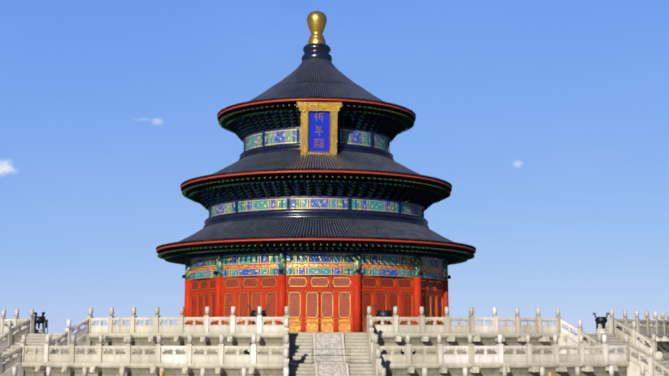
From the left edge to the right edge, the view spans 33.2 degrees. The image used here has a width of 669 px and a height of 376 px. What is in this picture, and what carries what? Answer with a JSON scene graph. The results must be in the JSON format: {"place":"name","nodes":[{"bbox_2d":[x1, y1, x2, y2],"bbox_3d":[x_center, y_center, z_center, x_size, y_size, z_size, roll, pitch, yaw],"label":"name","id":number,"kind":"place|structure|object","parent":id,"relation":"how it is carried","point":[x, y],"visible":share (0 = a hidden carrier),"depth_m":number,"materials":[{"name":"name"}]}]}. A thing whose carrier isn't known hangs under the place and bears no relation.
{"place":"outdoors","nodes":[
{"label":"outdoors","id":0,"kind":"place"},
{"bbox_2d":[0,333,90,375],"bbox_3d":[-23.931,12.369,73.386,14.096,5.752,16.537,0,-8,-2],"label":"stairs","id":1,"kind":"structure","parent":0,"point":[35,339],"depth_m":78.54,"materials":[{"name":"stone"}]},
{"bbox_2d":[244,343,258,354],"bbox_3d":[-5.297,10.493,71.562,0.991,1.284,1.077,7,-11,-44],"label":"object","id":2,"kind":"object","parent":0,"point":[246,352],"visible":0.06,"depth_m":71.19,"materials":[{"name":"brown metal"}]},
{"bbox_2d":[180,150,451,201],"bbox_3d":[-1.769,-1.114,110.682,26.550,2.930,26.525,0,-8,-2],"label":"roof","id":3,"kind":"structure","parent":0,"point":[298,160],"depth_m":101.84,"materials":[{"name":"tile"}]},
{"bbox_2d":[181,171,451,210],"bbox_3d":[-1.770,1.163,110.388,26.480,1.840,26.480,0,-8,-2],"label":"eave","id":4,"kind":"object","parent":3,"relation":"attached to","point":[425,193],"visible":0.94,"depth_m":100.44,"materials":[{"name":"black"}]},
{"bbox_2d":[239,127,393,171],"bbox_3d":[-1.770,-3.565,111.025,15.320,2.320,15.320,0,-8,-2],"label":"decorated wall band","id":5,"kind":"object","parent":3,"relation":"on","point":[289,139],"visible":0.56,"depth_m":105.17,"materials":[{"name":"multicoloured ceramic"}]},
{"bbox_2d":[217,99,415,141],"bbox_3d":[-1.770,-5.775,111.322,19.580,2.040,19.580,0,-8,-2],"label":"roof eaves","id":6,"kind":"object","parent":5,"relation":"on","point":[389,121],"visible":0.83,"depth_m":105.01,"materials":[{"name":"black"}]},
{"bbox_2d":[217,58,415,131],"bbox_3d":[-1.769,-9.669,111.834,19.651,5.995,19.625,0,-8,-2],"label":"upper roof","id":7,"kind":"structure","parent":6,"relation":"on","point":[305,79],"depth_m":106.90,"materials":[{"name":"tile"}]},
{"bbox_2d":[302,11,331,65],"bbox_3d":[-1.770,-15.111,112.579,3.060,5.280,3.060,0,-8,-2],"label":"roof finial","id":8,"kind":"object","parent":7,"relation":"on","point":[316,46],"visible":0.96,"depth_m":111.84,"materials":[{"name":"gold metal"}]},
{"bbox_2d":[297,101,341,154],"bbox_3d":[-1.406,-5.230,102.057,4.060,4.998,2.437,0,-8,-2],"label":"name plaque","id":9,"kind":"object","parent":6,"relation":"attached to","point":[318,127],"visible":0.98,"depth_m":101.94,"materials":[{"name":"gold metal"}]},
{"bbox_2d":[184,275,448,331],"bbox_3d":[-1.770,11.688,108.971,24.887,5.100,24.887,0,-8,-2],"label":"hall walls","id":10,"kind":"structure","parent":0,"point":[328,303],"depth_m":98.07,"materials":[{"name":"red wood"}]},
{"bbox_2d":[182,251,450,280],"bbox_3d":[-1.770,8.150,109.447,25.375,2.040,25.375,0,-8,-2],"label":"painted frieze","id":11,"kind":"object","parent":10,"relation":"on","point":[315,263],"visible":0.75,"depth_m":98.47,"materials":[{"name":"multicoloured paint"}]},
{"bbox_2d":[156,238,475,264],"bbox_3d":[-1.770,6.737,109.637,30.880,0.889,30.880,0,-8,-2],"label":"eave","id":12,"kind":"object","parent":11,"relation":"on","point":[451,254],"visible":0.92,"depth_m":97.65,"materials":[{"name":"black"}]},
{"bbox_2d":[156,218,475,258],"bbox_3d":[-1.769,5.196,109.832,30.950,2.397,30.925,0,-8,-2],"label":"roof","id":13,"kind":"structure","parent":12,"relation":"on","point":[292,228],"depth_m":98.72,"materials":[{"name":"tile"}]},
{"bbox_2d":[203,196,428,238],"bbox_3d":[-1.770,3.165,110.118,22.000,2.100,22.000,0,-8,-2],"label":"decorated wall band","id":14,"kind":"object","parent":13,"relation":"on","point":[312,207],"visible":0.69,"depth_m":100.69,"materials":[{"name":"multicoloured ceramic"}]},
{"bbox_2d":[283,333,375,375],"bbox_3d":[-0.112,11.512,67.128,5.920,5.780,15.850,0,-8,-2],"label":"stairs","id":15,"kind":"structure","parent":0,"point":[304,347],"depth_m":72.34,"materials":[{"name":"stone"}]},
{"bbox_2d":[0,0,668,333],"label":"sky","id":16,"kind":"structure","parent":0,"point":[546,121],"materials":[{"name":"blue"}]},
{"bbox_2d":[558,333,668,375],"bbox_3d":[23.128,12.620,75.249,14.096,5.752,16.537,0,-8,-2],"label":"stairs","id":17,"kind":"structure","parent":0,"point":[615,339],"depth_m":79.62,"materials":[{"name":"stone"}]},
{"label":"ground","id":18,"kind":"structure","parent":0,"visible":0},
{"bbox_2d":[0,319,87,374],"bbox_3d":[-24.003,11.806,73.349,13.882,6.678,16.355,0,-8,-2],"label":"stair balustrade","id":19,"kind":"object","parent":18,"relation":"on","point":[10,337],"visible":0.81,"depth_m":77.23,"materials":[{"name":"white stone"}]},
{"bbox_2d":[283,318,382,375],"bbox_3d":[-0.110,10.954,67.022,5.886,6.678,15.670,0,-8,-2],"label":"stair balustrade","id":20,"kind":"object","parent":18,"relation":"on","point":[379,366],"visible":0.77,"depth_m":70.90,"materials":[{"name":"white stone"}]},
{"bbox_2d":[560,319,668,375],"bbox_3d":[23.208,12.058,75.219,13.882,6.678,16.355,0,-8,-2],"label":"stair balustrade","id":21,"kind":"object","parent":18,"relation":"on","point":[653,363],"visible":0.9,"depth_m":78.67,"materials":[{"name":"white stone"}]},
{"bbox_3d":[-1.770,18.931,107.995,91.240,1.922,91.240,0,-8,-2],"label":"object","id":22,"kind":"object","parent":18,"relation":"on","visible":0},
{"bbox_2d":[312,355,349,362],"bbox_3d":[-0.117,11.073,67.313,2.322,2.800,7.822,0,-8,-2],"label":"landing","id":23,"kind":"object","parent":22,"relation":"on","point":[331,355],"visible":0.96,"depth_m":69.03,"materials":[{"name":"white stone"}]},
{"bbox_2d":[4,358,668,375],"bbox_3d":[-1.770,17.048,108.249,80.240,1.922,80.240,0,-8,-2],"label":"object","id":24,"kind":"object","parent":22,"relation":"on","point":[453,369],"visible":0.38,"depth_m":70.38,"materials":[{"name":"stone"}]},
{"bbox_2d":[20,334,630,363],"bbox_3d":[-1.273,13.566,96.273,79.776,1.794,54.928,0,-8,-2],"label":"balustrade","id":25,"kind":"object","parent":24,"relation":"on","point":[408,356],"visible":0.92,"depth_m":70.53,"materials":[{"name":"stone"}]},
{"bbox_2d":[17,365,636,372],"bbox_3d":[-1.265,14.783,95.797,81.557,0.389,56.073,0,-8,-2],"label":"gargoyles","id":26,"kind":"object","parent":24,"relation":"attached to","point":[253,370],"visible":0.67,"depth_m":70.33,"materials":[{"name":"stone"}]},
{"bbox_2d":[0,333,668,357],"bbox_3d":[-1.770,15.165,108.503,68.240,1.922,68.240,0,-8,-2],"label":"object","id":27,"kind":"object","parent":24,"relation":"on","point":[276,339],"visible":0.23,"depth_m":76.47,"materials":[{"name":"stone"}]},
{"bbox_2d":[33,312,45,333],"bbox_3d":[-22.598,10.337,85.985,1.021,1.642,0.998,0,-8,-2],"label":"incense burner","id":28,"kind":"object","parent":27,"relation":"on","point":[39,319],"visible":0.81,"depth_m":85.66,"materials":[{"name":"brown metal"}]},
{"bbox_2d":[43,319,47,333],"bbox_3d":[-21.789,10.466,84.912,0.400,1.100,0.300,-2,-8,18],"label":"sign stand","id":29,"kind":"object","parent":27,"relation":"on","point":[46,324],"visible":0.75,"depth_m":84.90,"materials":[{"name":"black metal"}]},
{"bbox_2d":[247,305,269,324],"bbox_3d":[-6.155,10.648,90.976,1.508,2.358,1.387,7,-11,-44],"label":"cauldron","id":30,"kind":"object","parent":27,"relation":"on","point":[253,313],"visible":0.33,"depth_m":90.64,"materials":[{"name":"brown metal"}]},
{"bbox_2d":[289,332,366,332],"bbox_3d":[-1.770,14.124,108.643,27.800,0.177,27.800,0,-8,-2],"label":"hall plinth","id":31,"kind":"structure","parent":27,"relation":"on","point":[327,332],"depth_m":95.01,"materials":[{"name":"grey stone"}]},
{"bbox_2d":[0,306,668,333],"bbox_3d":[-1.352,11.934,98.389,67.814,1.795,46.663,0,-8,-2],"label":"balustrade","id":32,"kind":"object","parent":27,"relation":"on","point":[655,325],"visible":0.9,"depth_m":77.08,"materials":[{"name":"stone"}]},
{"bbox_2d":[1,336,668,341],"bbox_3d":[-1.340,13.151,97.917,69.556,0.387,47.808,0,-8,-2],"label":"gargoyles","id":33,"kind":"object","parent":27,"relation":"attached to","point":[258,338],"visible":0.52,"depth_m":76.17,"materials":[{"name":"stone"}]},
{"bbox_2d":[373,305,394,324],"bbox_3d":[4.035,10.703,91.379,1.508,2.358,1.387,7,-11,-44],"label":"cauldron","id":34,"kind":"object","parent":27,"relation":"on","point":[383,313],"visible":0.48,"depth_m":90.94,"materials":[{"name":"brown metal"}]},
{"bbox_2d":[593,313,608,333],"bbox_3d":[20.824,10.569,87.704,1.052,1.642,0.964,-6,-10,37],"label":"incense burner","id":35,"kind":"object","parent":27,"relation":"on","point":[602,321],"visible":0.94,"depth_m":87.38,"materials":[{"name":"brown metal"}]},
{"bbox_2d":[12,366,668,375],"bbox_3d":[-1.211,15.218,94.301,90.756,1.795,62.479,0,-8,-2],"label":"balustrade tier","id":36,"kind":"object","parent":22,"relation":"on","point":[286,371],"visible":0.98,"depth_m":64.94,"materials":[{"name":"stone"}]}
]}

